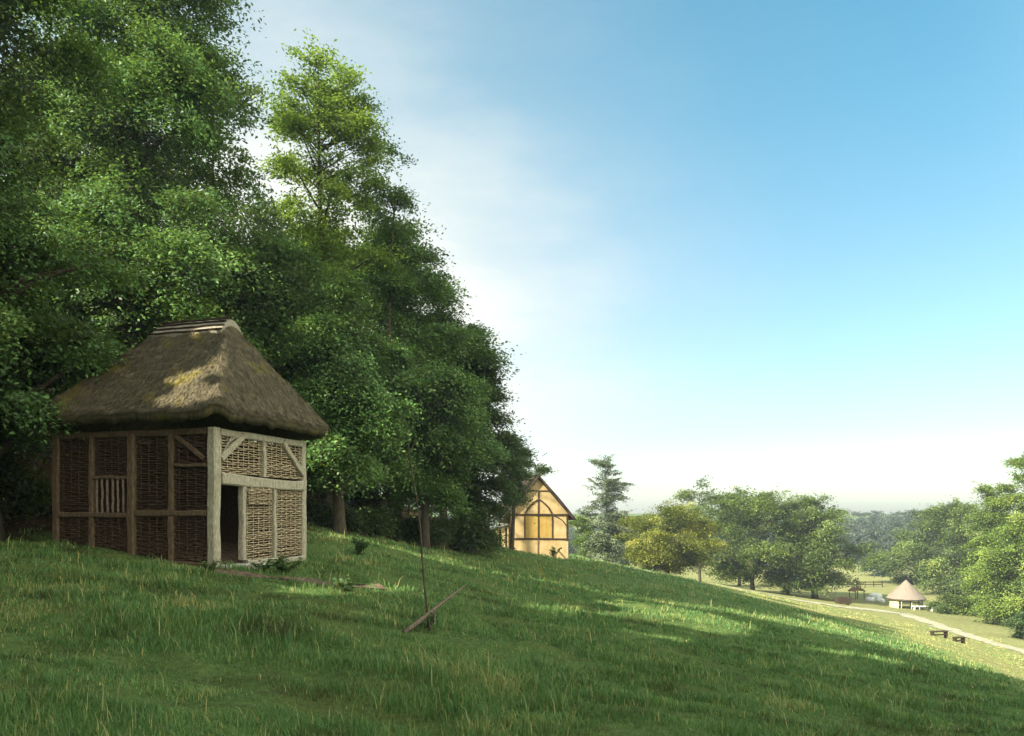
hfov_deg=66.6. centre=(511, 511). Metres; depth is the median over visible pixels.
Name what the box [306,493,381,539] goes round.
woodland bush
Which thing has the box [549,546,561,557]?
garden plant
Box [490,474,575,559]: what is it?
timber framed house
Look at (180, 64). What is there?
beech tree
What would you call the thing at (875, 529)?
wood
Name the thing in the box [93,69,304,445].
beech tree
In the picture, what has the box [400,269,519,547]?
beech tree
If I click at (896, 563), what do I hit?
oak tree
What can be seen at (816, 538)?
oak tree
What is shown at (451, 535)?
woodland bush
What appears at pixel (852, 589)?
field shelter
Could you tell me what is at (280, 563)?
weed clump
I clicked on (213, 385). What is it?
wattle shed
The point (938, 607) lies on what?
hawthorn bush
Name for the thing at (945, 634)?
garden bench
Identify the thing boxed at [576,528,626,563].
hawthorn bush
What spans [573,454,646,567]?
larch tree
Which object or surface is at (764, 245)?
sky
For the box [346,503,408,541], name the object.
woodland bush
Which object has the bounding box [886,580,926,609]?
round hut
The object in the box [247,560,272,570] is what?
weed clump
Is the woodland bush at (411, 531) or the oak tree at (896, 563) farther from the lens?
the oak tree at (896, 563)
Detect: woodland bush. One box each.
[0,420,51,527]
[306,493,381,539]
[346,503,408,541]
[393,514,471,552]
[435,519,502,554]
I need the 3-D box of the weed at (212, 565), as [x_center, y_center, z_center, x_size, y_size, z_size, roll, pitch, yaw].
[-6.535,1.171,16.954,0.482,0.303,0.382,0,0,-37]
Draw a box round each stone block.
[865,597,874,601]
[869,593,881,599]
[876,598,884,601]
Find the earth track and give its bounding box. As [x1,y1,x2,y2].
[213,568,385,588]
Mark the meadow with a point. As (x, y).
(988, 630)
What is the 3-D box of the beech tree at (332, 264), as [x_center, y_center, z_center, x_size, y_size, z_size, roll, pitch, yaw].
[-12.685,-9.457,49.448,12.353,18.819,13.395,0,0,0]
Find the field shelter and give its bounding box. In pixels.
[848,587,865,599]
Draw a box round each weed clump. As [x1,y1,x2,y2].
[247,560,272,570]
[266,554,303,572]
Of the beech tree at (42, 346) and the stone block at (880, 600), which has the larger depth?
the stone block at (880, 600)
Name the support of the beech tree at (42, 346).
on the meadow
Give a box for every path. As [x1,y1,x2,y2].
[628,567,1023,653]
[906,613,1023,650]
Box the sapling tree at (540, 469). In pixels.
[528,462,557,481]
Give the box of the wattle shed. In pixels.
[28,316,329,568]
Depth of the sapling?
12.93 m
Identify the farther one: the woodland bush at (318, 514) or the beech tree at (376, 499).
the beech tree at (376, 499)
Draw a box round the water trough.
[835,597,851,604]
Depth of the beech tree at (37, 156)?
30.90 m
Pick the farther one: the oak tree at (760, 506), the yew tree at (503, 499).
the oak tree at (760, 506)
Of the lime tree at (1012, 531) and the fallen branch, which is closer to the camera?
the fallen branch
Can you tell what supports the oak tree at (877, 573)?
on the meadow
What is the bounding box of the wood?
[439,509,988,566]
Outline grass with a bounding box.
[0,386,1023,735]
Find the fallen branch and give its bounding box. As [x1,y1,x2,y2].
[402,584,466,632]
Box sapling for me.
[402,418,431,631]
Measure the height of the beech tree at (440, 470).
11.995 m
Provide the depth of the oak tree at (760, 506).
123.00 m
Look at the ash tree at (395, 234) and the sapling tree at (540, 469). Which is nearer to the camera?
the ash tree at (395, 234)
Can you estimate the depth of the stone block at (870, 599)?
127.59 m
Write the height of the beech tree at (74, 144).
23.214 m
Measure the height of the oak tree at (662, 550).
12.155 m
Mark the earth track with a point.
(309, 580)
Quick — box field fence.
[839,581,882,586]
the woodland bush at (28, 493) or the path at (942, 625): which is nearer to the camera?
the woodland bush at (28, 493)
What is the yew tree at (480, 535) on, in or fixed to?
on the meadow
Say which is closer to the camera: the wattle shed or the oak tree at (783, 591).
the wattle shed
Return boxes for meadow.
[0,386,1023,735]
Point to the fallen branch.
(409, 628)
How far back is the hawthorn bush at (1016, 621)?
83.71 m
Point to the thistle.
(360, 544)
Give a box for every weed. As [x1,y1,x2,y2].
[198,558,224,570]
[332,574,358,592]
[412,612,438,627]
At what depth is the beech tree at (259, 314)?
31.82 m
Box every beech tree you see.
[0,0,155,542]
[0,0,297,443]
[0,41,173,440]
[1,26,173,388]
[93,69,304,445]
[179,216,342,445]
[266,259,434,534]
[269,214,383,493]
[326,209,482,532]
[343,305,457,519]
[356,323,514,547]
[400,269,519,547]
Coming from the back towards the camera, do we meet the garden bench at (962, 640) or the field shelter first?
the field shelter
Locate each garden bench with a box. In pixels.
[929,630,947,637]
[952,636,965,643]
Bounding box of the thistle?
[352,537,369,554]
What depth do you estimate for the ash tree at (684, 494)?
149.62 m
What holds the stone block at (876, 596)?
on the meadow
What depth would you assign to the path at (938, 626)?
89.32 m
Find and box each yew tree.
[442,340,534,566]
[482,426,546,550]
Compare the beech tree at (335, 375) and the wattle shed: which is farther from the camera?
the beech tree at (335, 375)
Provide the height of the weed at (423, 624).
0.280 m
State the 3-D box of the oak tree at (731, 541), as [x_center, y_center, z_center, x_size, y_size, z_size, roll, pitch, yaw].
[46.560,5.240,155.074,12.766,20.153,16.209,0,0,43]
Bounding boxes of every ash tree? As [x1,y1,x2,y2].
[250,27,428,509]
[341,131,432,535]
[669,475,732,580]
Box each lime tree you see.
[944,481,1023,617]
[952,441,1023,626]
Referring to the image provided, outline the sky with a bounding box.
[0,0,1023,513]
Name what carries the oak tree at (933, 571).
on the meadow
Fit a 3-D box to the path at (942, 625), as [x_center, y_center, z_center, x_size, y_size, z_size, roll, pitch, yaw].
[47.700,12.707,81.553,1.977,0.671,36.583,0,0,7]
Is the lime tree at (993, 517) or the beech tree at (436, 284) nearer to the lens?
the beech tree at (436, 284)
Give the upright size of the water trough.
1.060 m
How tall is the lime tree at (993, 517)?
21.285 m
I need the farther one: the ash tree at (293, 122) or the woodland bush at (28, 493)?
the ash tree at (293, 122)
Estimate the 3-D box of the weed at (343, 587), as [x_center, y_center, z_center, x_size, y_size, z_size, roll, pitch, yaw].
[-3.593,1.595,16.911,0.618,0.440,0.412,0,0,-21]
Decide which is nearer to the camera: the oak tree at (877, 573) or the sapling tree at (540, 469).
the sapling tree at (540, 469)
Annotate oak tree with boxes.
[603,498,743,579]
[681,485,835,589]
[719,487,777,586]
[753,519,827,593]
[757,492,887,598]
[854,547,909,576]
[856,507,965,585]
[894,495,1010,594]
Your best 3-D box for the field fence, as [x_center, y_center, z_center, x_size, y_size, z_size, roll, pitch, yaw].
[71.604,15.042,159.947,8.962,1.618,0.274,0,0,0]
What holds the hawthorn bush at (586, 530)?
on the meadow
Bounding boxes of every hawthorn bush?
[568,515,603,559]
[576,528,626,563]
[925,590,976,614]
[1001,608,1023,639]

